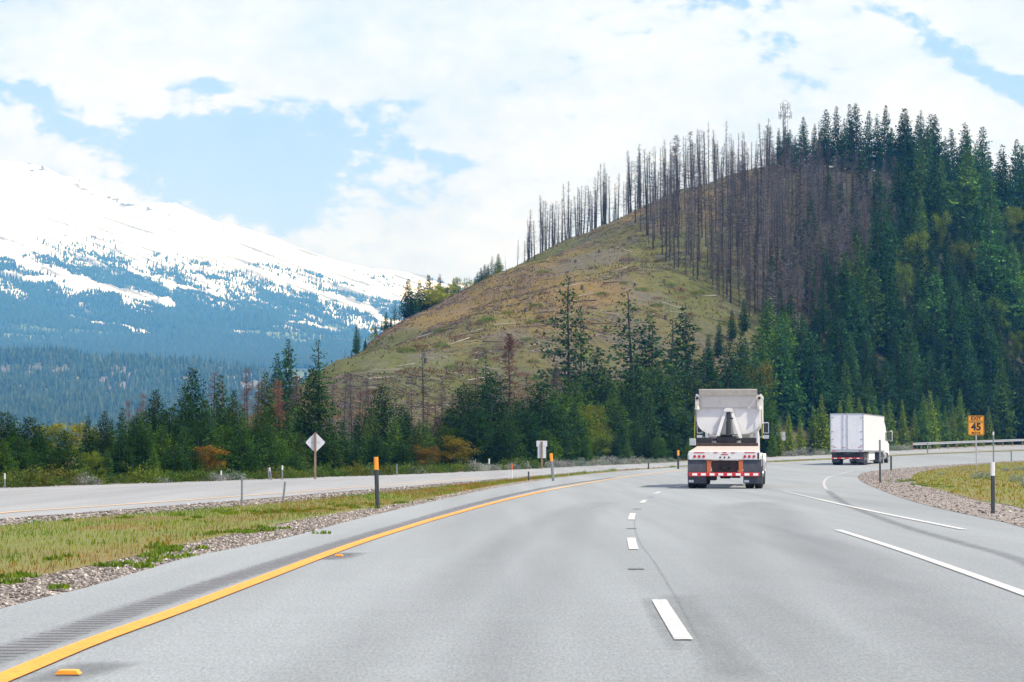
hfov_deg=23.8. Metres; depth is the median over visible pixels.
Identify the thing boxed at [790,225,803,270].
fir tree
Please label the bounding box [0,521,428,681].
road marking
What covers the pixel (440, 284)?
fir tree
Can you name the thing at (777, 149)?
dead tree
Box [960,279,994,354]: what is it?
fir tree
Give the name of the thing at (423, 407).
dead tree
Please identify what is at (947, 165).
fir tree
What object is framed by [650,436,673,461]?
fir tree
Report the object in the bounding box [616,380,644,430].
fir tree
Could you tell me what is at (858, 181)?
dead tree
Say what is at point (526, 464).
sage bush
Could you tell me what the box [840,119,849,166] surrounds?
fir tree
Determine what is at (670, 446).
fir tree
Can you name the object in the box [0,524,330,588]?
weeds
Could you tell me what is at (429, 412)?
dead tree
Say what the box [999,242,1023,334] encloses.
fir tree
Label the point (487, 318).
bush
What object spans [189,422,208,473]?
fir tree
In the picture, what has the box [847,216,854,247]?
dead tree
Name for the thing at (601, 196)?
dead tree
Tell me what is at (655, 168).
dead tree
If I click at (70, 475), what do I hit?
shrub
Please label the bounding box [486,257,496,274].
fir tree
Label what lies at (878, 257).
fir tree
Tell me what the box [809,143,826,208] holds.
dead tree
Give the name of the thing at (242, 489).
marker post
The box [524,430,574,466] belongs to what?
fir tree
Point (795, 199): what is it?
dead tree
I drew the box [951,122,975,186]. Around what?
fir tree
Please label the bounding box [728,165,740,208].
dead tree
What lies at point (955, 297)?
fir tree
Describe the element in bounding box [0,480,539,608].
gravel stones
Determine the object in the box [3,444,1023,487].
gravel
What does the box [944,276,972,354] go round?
fir tree
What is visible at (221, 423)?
fir tree
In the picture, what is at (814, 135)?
fir tree
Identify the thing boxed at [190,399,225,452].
fir tree
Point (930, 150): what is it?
fir tree
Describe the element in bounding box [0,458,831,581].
verge
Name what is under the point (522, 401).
fir tree
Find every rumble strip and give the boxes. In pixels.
[0,480,593,661]
[38,531,376,640]
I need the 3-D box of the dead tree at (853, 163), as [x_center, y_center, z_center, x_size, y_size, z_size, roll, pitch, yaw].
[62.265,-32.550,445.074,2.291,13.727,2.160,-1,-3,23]
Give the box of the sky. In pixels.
[0,0,1023,285]
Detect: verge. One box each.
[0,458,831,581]
[888,450,1022,455]
[913,462,1023,507]
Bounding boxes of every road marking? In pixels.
[0,477,484,512]
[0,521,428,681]
[2,474,444,490]
[423,490,547,520]
[549,463,781,489]
[627,538,637,548]
[628,513,635,519]
[652,599,692,638]
[818,499,963,528]
[822,470,852,488]
[837,530,1023,595]
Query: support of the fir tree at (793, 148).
on the ground at (377, 364)
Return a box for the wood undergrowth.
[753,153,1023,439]
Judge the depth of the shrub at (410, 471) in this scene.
139.55 m
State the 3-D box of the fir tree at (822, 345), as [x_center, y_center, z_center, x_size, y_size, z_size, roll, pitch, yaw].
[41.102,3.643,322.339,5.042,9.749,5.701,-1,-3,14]
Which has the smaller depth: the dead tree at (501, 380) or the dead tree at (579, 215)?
the dead tree at (501, 380)
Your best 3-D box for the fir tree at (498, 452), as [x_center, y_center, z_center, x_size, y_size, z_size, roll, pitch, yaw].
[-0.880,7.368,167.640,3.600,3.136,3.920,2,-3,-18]
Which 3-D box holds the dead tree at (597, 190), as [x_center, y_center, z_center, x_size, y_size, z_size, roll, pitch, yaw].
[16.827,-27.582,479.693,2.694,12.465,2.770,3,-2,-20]
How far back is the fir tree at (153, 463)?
104.92 m
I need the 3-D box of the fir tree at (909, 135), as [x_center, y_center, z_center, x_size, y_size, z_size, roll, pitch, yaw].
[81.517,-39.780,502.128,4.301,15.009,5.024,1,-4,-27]
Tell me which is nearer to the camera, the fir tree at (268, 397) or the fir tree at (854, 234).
the fir tree at (268, 397)
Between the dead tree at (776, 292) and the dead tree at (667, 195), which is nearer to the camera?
the dead tree at (776, 292)
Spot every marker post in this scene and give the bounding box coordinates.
[241,476,242,503]
[282,482,285,501]
[374,457,379,508]
[511,464,512,478]
[549,453,554,480]
[677,450,678,468]
[879,440,880,481]
[990,462,994,519]
[993,432,993,461]
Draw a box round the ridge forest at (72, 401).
[0,343,306,447]
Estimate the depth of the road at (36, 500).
84.53 m
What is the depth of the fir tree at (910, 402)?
335.95 m
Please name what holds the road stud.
on the road patch
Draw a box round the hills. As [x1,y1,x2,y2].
[1,354,301,412]
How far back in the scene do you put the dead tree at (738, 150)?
511.09 m
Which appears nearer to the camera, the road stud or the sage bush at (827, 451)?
the road stud
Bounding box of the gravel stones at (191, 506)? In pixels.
[0,472,588,525]
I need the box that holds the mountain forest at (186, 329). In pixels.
[0,207,463,367]
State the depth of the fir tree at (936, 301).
359.11 m
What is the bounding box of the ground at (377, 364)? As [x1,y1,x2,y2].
[1,166,1023,527]
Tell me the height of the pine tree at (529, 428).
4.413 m
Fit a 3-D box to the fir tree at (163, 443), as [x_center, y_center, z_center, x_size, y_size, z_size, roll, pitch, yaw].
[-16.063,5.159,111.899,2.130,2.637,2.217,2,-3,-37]
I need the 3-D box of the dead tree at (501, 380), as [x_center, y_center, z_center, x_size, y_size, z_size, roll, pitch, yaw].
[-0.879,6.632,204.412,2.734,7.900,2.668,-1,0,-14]
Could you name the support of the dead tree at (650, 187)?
on the ground at (377, 364)
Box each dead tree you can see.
[123,400,132,442]
[136,393,149,428]
[204,371,223,423]
[235,368,256,426]
[238,389,252,427]
[249,383,263,431]
[269,380,283,418]
[270,379,285,434]
[286,384,299,420]
[288,376,309,423]
[295,386,306,411]
[323,384,342,430]
[336,373,352,445]
[336,385,357,449]
[342,373,357,449]
[352,389,367,444]
[354,379,370,424]
[364,393,371,428]
[405,392,417,426]
[415,348,430,429]
[422,398,432,430]
[428,401,443,449]
[437,387,447,431]
[448,394,456,420]
[468,362,482,407]
[496,374,506,418]
[498,333,527,416]
[516,384,523,407]
[520,372,532,404]
[525,225,531,260]
[526,220,530,258]
[529,226,533,256]
[531,221,537,259]
[537,195,547,245]
[539,204,542,253]
[539,216,546,250]
[541,201,546,251]
[541,201,548,248]
[544,212,548,248]
[546,362,564,400]
[547,204,555,246]
[548,209,553,247]
[550,205,555,244]
[553,201,557,244]
[556,204,560,242]
[559,199,566,242]
[561,184,565,237]
[563,199,571,239]
[565,181,571,237]
[572,197,577,235]
[573,193,583,235]
[575,189,581,235]
[579,186,584,234]
[582,188,587,232]
[585,191,590,232]
[586,185,593,230]
[590,178,598,227]
[590,195,594,230]
[593,170,601,228]
[598,164,606,225]
[600,181,606,224]
[604,175,608,223]
[606,177,611,222]
[612,187,617,219]
[615,175,624,219]
[622,184,628,214]
[624,164,631,210]
[625,150,634,211]
[625,172,629,213]
[633,157,641,205]
[635,148,642,207]
[638,159,643,206]
[640,149,655,235]
[642,173,644,203]
[646,155,654,221]
[646,158,651,203]
[650,148,659,196]
[651,162,655,201]
[657,175,674,261]
[661,145,665,179]
[666,134,686,209]
[666,142,672,188]
[667,146,680,225]
[670,152,672,201]
[671,158,680,237]
[675,205,682,266]
[679,189,701,253]
[681,139,685,181]
[682,132,700,194]
[682,137,687,187]
[685,150,689,189]
[692,176,700,226]
[694,134,702,185]
[695,130,704,188]
[695,218,701,275]
[696,193,704,259]
[701,132,707,179]
[702,134,707,183]
[706,122,711,172]
[708,182,733,271]
[709,144,721,196]
[723,119,729,184]
[725,210,738,303]
[728,134,732,180]
[728,150,736,190]
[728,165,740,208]
[734,133,741,176]
[734,225,739,288]
[740,132,750,214]
[747,228,774,315]
[750,142,753,168]
[751,202,759,260]
[752,248,758,313]
[753,217,761,289]
[754,124,765,188]
[754,160,765,234]
[755,125,780,203]
[763,118,771,165]
[764,259,773,304]
[769,236,783,335]
[769,239,773,275]
[773,177,792,245]
[774,260,791,314]
[777,136,780,169]
[780,243,795,316]
[781,120,788,173]
[784,242,799,299]
[792,178,797,232]
[792,185,811,264]
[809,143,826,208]
[815,238,823,289]
[816,121,825,189]
[820,156,826,229]
[821,158,828,219]
[824,183,836,236]
[825,141,830,166]
[826,233,833,310]
[834,146,844,191]
[845,236,854,276]
[847,127,854,191]
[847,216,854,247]
[850,153,861,210]
[850,167,853,207]
[853,139,870,200]
[858,174,868,234]
[864,171,870,217]
[878,175,891,218]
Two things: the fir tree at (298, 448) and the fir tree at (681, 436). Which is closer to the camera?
the fir tree at (298, 448)
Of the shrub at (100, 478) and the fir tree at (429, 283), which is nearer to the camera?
the shrub at (100, 478)
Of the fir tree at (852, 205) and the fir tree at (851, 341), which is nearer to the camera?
the fir tree at (851, 341)
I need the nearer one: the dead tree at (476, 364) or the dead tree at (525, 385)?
the dead tree at (476, 364)
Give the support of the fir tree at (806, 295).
on the ground at (377, 364)
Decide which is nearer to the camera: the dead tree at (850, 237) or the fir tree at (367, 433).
the fir tree at (367, 433)
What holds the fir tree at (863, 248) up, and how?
on the ground at (377, 364)
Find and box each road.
[0,445,1023,518]
[0,451,1023,681]
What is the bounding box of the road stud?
[54,669,81,674]
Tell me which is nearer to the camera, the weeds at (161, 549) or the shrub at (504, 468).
the weeds at (161, 549)
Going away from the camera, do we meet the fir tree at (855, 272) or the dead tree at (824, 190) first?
the fir tree at (855, 272)
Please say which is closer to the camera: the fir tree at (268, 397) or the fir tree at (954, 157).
the fir tree at (268, 397)
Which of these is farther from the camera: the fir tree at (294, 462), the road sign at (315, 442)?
the fir tree at (294, 462)
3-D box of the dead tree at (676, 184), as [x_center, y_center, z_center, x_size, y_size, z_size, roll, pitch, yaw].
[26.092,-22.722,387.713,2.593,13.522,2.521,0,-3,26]
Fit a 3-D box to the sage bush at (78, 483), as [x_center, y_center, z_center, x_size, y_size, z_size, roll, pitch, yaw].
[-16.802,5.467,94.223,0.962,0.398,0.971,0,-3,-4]
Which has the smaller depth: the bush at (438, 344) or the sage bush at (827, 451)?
the sage bush at (827, 451)
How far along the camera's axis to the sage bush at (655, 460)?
207.21 m
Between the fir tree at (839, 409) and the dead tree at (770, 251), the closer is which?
the fir tree at (839, 409)
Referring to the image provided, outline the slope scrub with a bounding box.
[306,165,850,451]
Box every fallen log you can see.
[349,383,383,387]
[520,324,547,326]
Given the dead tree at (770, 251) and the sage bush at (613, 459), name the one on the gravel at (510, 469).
the sage bush at (613, 459)
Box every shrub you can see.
[0,463,58,486]
[0,469,27,487]
[3,464,43,486]
[22,470,61,485]
[35,473,73,485]
[44,461,85,484]
[68,462,113,483]
[84,474,112,484]
[107,473,134,483]
[119,461,171,482]
[119,474,144,482]
[144,469,183,482]
[168,470,197,480]
[178,471,197,481]
[186,464,213,480]
[206,463,240,479]
[241,467,267,479]
[253,467,290,478]
[256,462,300,477]
[277,468,296,477]
[288,466,309,477]
[295,470,316,477]
[302,467,328,477]
[309,459,342,476]
[333,469,353,475]
[335,467,365,475]
[339,459,372,475]
[355,462,389,475]
[366,462,395,474]
[367,463,399,474]
[385,461,408,473]
[397,465,416,473]
[402,462,430,473]
[418,464,445,472]
[432,458,456,472]
[443,459,474,471]
[495,456,529,468]
[496,461,508,469]
[518,456,543,468]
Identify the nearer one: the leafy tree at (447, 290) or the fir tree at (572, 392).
the fir tree at (572, 392)
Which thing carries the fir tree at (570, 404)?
on the ground at (377, 364)
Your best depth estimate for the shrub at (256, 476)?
113.48 m
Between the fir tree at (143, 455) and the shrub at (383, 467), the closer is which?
the fir tree at (143, 455)
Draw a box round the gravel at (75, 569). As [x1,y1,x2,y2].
[0,449,1023,608]
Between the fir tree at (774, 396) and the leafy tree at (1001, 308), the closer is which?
the fir tree at (774, 396)
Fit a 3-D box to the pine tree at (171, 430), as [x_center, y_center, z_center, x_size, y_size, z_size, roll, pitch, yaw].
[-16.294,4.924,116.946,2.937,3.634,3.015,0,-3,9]
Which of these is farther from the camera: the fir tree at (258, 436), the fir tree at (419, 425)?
the fir tree at (419, 425)
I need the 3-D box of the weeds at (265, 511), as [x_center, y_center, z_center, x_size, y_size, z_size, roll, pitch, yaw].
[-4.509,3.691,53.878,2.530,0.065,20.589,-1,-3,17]
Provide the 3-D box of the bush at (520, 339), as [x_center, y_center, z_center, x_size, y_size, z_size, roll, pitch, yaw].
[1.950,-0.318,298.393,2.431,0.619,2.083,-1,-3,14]
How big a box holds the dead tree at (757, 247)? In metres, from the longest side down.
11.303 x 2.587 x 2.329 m
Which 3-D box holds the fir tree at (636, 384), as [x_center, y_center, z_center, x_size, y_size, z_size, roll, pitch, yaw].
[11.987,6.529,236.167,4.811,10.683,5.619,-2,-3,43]
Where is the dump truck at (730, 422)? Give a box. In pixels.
[687,389,768,487]
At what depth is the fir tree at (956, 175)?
449.39 m
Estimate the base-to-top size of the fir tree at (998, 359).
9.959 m
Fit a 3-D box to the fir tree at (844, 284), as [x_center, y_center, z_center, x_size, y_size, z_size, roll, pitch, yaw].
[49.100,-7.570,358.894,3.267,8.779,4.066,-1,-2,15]
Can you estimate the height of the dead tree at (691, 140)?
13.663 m
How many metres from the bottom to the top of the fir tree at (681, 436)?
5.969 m
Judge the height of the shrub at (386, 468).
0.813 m
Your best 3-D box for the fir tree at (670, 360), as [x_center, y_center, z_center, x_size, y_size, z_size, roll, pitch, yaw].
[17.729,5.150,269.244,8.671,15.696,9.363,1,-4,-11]
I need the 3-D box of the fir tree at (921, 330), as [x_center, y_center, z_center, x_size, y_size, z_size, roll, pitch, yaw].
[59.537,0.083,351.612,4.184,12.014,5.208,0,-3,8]
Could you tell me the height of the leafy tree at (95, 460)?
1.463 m
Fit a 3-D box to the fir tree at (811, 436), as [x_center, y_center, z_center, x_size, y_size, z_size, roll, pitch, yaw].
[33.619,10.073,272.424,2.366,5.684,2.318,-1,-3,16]
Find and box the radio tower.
[779,100,791,136]
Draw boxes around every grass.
[559,459,821,474]
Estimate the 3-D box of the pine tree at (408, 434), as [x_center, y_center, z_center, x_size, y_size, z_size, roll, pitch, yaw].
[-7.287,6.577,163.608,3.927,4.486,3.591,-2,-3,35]
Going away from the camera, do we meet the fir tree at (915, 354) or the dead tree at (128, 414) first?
the dead tree at (128, 414)
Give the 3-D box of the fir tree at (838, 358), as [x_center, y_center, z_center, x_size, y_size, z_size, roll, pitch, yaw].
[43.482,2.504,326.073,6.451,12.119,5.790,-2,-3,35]
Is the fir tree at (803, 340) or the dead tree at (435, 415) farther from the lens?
the fir tree at (803, 340)
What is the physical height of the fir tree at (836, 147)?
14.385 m
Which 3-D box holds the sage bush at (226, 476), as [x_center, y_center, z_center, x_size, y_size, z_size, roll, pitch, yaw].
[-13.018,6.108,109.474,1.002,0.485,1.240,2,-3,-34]
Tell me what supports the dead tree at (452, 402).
on the ground at (377, 364)
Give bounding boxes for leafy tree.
[29,423,73,452]
[51,420,102,461]
[72,450,109,473]
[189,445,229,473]
[367,328,377,343]
[411,444,440,466]
[420,288,450,306]
[433,284,459,298]
[439,435,483,466]
[450,277,464,290]
[486,264,503,276]
[576,403,611,458]
[588,427,616,459]
[738,360,776,415]
[815,303,830,334]
[892,229,930,270]
[892,258,916,311]
[929,208,953,255]
[948,237,980,278]
[981,295,1010,329]
[997,205,1023,242]
[1005,330,1023,362]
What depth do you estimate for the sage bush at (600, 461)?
191.69 m
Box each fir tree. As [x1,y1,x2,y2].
[0,436,49,480]
[0,438,20,479]
[72,426,103,473]
[75,416,98,473]
[85,411,120,477]
[98,447,116,480]
[105,420,116,446]
[108,435,134,480]
[112,408,130,452]
[114,412,153,454]
[115,443,138,480]
[130,430,163,476]
[137,388,173,450]
[144,423,154,467]
[145,444,161,476]
[150,425,187,469]
[157,366,220,441]
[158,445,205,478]
[168,400,196,454]
[183,450,208,478]
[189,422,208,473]
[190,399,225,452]
[203,425,254,475]
[210,375,230,427]
[215,412,250,467]
[216,389,254,459]
[237,426,284,474]
[240,409,251,430]
[243,413,295,465]
[250,372,281,432]
[252,406,312,461]
[261,452,280,475]
[262,353,291,420]
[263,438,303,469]
[271,339,305,430]
[278,365,357,473]
[278,413,305,456]
[281,450,307,474]
[288,406,311,469]
[290,431,312,471]
[295,339,347,422]
[306,426,333,473]
[321,414,341,454]
[324,425,346,470]
[335,419,359,469]
[344,439,365,469]
[348,414,364,464]
[352,326,360,353]
[358,419,376,463]
[358,430,393,469]
[359,408,388,459]
[373,322,377,336]
[379,416,408,470]
[379,445,391,467]
[382,312,389,329]
[386,439,418,466]
[388,304,399,324]
[397,279,421,317]
[400,413,415,445]
[404,426,435,468]
[411,280,429,311]
[412,420,428,452]
[415,418,438,470]
[421,275,436,308]
[422,408,465,464]
[422,425,468,468]
[427,416,457,456]
[437,274,444,300]
[467,349,506,418]
[474,425,522,465]
[478,268,483,281]
[485,413,530,460]
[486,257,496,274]
[492,254,504,273]
[508,400,535,456]
[514,399,537,434]
[524,277,621,410]
[524,404,563,453]
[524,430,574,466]
[543,389,570,426]
[545,401,592,456]
[548,381,619,462]
[549,392,606,455]
[559,431,575,463]
[560,306,594,395]
[565,403,594,464]
[572,375,605,423]
[572,439,597,463]
[575,382,609,450]
[579,347,631,459]
[589,289,681,397]
[589,383,638,458]
[596,392,644,461]
[598,368,625,460]
[608,401,637,456]
[608,431,624,460]
[610,379,666,440]
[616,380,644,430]
[620,371,685,437]
[621,353,664,435]
[621,416,649,458]
[622,439,633,461]
[627,314,672,404]
[630,434,661,461]
[643,365,688,451]
[647,317,707,416]
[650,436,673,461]
[651,375,685,448]
[661,431,687,459]
[663,365,691,426]
[665,306,710,392]
[668,401,696,459]
[669,374,723,437]
[676,409,704,456]
[681,439,692,459]
[685,348,728,401]
[702,337,718,384]
[704,371,726,388]
[712,320,724,358]
[714,340,747,388]
[717,367,737,388]
[726,310,738,340]
[727,331,759,388]
[731,375,773,431]
[734,358,751,388]
[737,340,754,374]
[738,298,751,334]
[742,297,796,387]
[746,352,761,387]
[751,304,770,362]
[753,334,781,412]
[753,371,784,440]
[759,394,797,445]
[759,417,781,454]
[764,256,778,313]
[766,428,777,456]
[769,324,812,421]
[774,128,784,167]
[774,286,788,326]
[774,311,793,358]
[775,421,784,455]
[776,295,799,350]
[777,248,794,291]
[778,313,807,381]
[780,127,787,161]
[781,129,798,171]
[782,411,797,455]
[784,133,794,173]
[785,362,809,430]
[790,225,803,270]
[791,314,824,408]
[792,208,809,251]
[792,331,837,432]
[794,117,813,166]
[795,416,806,454]
[798,256,818,314]
[799,312,812,359]
[803,406,819,454]
[804,196,821,253]
[805,125,818,167]
[810,236,827,287]
[810,286,830,334]
[810,395,829,453]
[812,332,838,391]
[813,127,826,166]
[815,247,837,303]
[817,109,833,165]
[817,352,845,417]
[820,170,836,222]
[823,315,860,398]
[823,414,836,453]
[825,106,845,169]
[827,228,840,283]
[830,183,850,242]
[830,252,855,312]
[835,260,854,317]
[835,400,842,452]
[836,276,877,365]
[838,103,870,171]
[838,361,855,412]
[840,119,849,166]
[841,283,856,343]
[842,331,859,379]
[843,104,855,167]
[845,395,852,412]
[846,223,860,269]
[846,234,873,328]
[847,192,863,241]
[851,146,872,200]
[854,373,865,406]
[855,397,863,412]
[858,238,870,272]
[859,374,880,415]
[860,204,875,254]
[860,214,899,312]
[860,239,881,296]
[860,268,893,348]
[863,110,880,170]
[866,194,911,278]
[868,162,884,218]
[869,114,884,171]
[871,267,906,355]
[873,105,896,171]
[876,185,890,233]
[881,157,930,233]
[881,401,889,446]
[884,108,928,192]
[884,128,896,171]
[884,209,902,271]
[884,399,899,449]
[886,161,908,200]
[889,119,903,160]
[889,204,915,259]
[893,314,927,386]
[895,400,910,449]
[897,298,905,333]
[899,350,923,408]
[900,112,915,168]
[900,372,920,429]
[907,139,935,220]
[908,409,919,448]
[910,190,928,259]
[911,271,931,318]
[912,128,936,206]
[913,115,921,150]
[913,300,935,373]
[914,159,958,235]
[915,266,954,360]
[915,298,921,326]
[915,393,933,448]
[916,111,929,174]
[916,305,952,390]
[919,349,941,398]
[921,391,942,448]
[922,114,941,184]
[926,114,951,179]
[929,248,960,312]
[931,157,952,215]
[931,396,946,447]
[934,363,956,425]
[936,295,970,375]
[938,136,953,184]
[940,276,966,328]
[941,147,985,241]
[941,153,955,195]
[941,405,951,447]
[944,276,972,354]
[946,128,962,181]
[946,349,962,404]
[948,169,962,218]
[948,405,960,446]
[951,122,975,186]
[952,130,977,194]
[954,332,988,415]
[954,389,970,446]
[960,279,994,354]
[962,208,976,260]
[963,409,975,445]
[965,300,1001,371]
[968,145,1006,216]
[969,208,1012,313]
[970,160,1003,246]
[971,219,1018,292]
[972,127,997,185]
[973,177,1015,268]
[973,382,999,436]
[975,435,983,445]
[978,329,1005,402]
[983,408,994,444]
[991,329,1003,385]
[991,357,1018,444]
[992,144,1016,234]
[994,414,1001,444]
[999,139,1023,201]
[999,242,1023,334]
[1000,243,1023,313]
[1001,145,1023,216]
[1002,357,1022,398]
[1005,357,1023,411]
[1007,371,1023,444]
[1009,172,1023,255]
[1018,341,1023,390]
[1020,246,1023,286]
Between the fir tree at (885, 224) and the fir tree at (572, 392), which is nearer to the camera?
the fir tree at (572, 392)
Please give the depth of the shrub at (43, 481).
91.04 m
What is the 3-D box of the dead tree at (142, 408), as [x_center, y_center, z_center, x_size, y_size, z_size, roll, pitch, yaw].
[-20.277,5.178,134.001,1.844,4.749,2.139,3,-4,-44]
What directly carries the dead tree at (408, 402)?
on the ground at (377, 364)
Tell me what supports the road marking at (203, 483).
on the road at (36, 500)
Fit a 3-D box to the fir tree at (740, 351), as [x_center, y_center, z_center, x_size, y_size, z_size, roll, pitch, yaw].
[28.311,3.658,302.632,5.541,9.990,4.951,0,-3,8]
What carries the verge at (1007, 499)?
on the gravel at (998, 509)
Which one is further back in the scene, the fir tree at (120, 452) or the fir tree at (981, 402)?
the fir tree at (981, 402)
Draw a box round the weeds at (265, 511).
[63,498,433,521]
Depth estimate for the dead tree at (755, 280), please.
342.23 m
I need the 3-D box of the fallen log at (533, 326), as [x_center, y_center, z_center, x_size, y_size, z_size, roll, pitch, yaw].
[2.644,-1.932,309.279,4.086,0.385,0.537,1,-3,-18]
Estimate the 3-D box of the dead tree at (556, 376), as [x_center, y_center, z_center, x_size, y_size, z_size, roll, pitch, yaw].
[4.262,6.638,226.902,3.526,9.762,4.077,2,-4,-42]
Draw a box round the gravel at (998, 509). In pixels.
[858,460,1023,526]
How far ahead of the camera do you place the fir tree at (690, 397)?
256.92 m
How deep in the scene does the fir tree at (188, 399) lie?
127.59 m
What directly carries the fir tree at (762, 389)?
on the ground at (377, 364)
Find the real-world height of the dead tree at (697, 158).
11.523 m
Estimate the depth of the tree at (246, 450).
119.27 m
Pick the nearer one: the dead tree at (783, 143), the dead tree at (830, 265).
the dead tree at (830, 265)
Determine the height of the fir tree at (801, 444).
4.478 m
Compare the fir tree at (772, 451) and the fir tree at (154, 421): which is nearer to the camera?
the fir tree at (154, 421)
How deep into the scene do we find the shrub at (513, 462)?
165.63 m
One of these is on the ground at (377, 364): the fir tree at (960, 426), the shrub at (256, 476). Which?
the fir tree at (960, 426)
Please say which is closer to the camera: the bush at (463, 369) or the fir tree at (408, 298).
the bush at (463, 369)
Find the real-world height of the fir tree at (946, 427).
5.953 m
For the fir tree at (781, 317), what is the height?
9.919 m
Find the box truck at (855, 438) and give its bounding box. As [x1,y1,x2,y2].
[830,413,891,464]
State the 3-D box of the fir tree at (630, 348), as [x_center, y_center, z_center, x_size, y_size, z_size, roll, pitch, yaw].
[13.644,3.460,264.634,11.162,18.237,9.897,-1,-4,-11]
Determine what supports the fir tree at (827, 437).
on the ground at (377, 364)
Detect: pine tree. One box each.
[0,412,35,463]
[3,416,58,468]
[27,443,55,476]
[35,430,89,478]
[112,414,165,475]
[143,406,197,461]
[347,384,420,457]
[383,407,432,455]
[426,382,496,468]
[432,370,537,459]
[454,407,508,466]
[507,380,585,459]
[514,410,561,465]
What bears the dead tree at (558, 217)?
on the ground at (377, 364)
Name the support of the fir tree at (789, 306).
on the ground at (377, 364)
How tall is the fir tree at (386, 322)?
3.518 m
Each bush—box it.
[66,471,106,484]
[71,479,89,484]
[201,472,226,480]
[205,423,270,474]
[218,473,235,480]
[227,469,246,479]
[397,347,419,351]
[432,327,447,332]
[433,341,448,346]
[451,334,466,338]
[453,365,480,371]
[454,360,470,364]
[462,461,488,470]
[471,346,490,351]
[478,315,498,320]
[480,464,500,470]
[505,461,522,469]
[519,337,535,340]
[519,460,532,468]
[524,318,544,323]
[528,302,542,306]
[534,269,552,272]
[543,457,565,467]
[550,460,572,466]
[572,458,589,465]
[590,457,607,464]
[593,291,608,294]
[600,455,625,464]
[622,455,641,463]
[633,456,650,463]
[646,457,658,462]
[657,457,668,462]
[689,288,708,294]
[781,450,798,455]
[792,446,812,455]
[811,448,826,454]
[818,448,830,454]
[889,445,899,450]
[894,444,909,449]
[970,470,990,478]
[1007,473,1022,480]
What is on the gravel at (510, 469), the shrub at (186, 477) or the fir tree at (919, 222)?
the shrub at (186, 477)
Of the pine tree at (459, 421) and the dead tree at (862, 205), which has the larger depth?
the dead tree at (862, 205)
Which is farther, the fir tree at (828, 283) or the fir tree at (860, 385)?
the fir tree at (828, 283)
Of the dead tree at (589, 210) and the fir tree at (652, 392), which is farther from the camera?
the dead tree at (589, 210)
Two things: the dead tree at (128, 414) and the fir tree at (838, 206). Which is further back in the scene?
the fir tree at (838, 206)
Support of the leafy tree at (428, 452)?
on the gravel at (510, 469)
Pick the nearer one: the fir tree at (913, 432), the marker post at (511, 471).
the marker post at (511, 471)
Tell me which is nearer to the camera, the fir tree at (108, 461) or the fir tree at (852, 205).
the fir tree at (108, 461)
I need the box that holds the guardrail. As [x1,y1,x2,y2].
[912,439,1023,449]
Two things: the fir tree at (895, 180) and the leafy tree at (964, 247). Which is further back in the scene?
the fir tree at (895, 180)
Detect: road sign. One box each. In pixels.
[306,432,324,478]
[536,441,546,468]
[968,416,983,465]
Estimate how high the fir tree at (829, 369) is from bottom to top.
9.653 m
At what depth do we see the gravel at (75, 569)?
46.19 m
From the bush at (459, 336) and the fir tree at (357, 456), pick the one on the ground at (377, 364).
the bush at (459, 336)
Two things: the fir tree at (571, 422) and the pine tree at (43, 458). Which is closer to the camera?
the pine tree at (43, 458)
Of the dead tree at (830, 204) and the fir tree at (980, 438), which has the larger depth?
the dead tree at (830, 204)
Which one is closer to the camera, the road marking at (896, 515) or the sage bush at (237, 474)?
the road marking at (896, 515)
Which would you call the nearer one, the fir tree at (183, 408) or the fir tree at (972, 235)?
the fir tree at (183, 408)
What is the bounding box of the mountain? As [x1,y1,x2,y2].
[0,161,466,376]
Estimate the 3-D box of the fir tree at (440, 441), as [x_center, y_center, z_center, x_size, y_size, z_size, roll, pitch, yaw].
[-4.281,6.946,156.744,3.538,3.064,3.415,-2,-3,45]
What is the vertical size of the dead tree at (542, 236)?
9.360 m
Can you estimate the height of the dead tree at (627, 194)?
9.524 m
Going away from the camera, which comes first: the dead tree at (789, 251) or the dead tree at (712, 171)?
the dead tree at (789, 251)
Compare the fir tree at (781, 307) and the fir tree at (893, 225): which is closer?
the fir tree at (781, 307)
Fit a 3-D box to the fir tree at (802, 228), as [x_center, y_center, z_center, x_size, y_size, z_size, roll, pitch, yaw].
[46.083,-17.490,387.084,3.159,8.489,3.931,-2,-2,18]
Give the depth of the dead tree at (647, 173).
505.07 m
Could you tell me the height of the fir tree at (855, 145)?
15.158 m
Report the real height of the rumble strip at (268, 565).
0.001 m
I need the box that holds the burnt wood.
[623,130,906,328]
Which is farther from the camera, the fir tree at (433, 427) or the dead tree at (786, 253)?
the dead tree at (786, 253)
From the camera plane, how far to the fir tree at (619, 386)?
234.54 m
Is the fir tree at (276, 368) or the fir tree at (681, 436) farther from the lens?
the fir tree at (681, 436)
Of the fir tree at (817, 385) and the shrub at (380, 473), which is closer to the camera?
the shrub at (380, 473)
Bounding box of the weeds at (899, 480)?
[888,478,976,486]

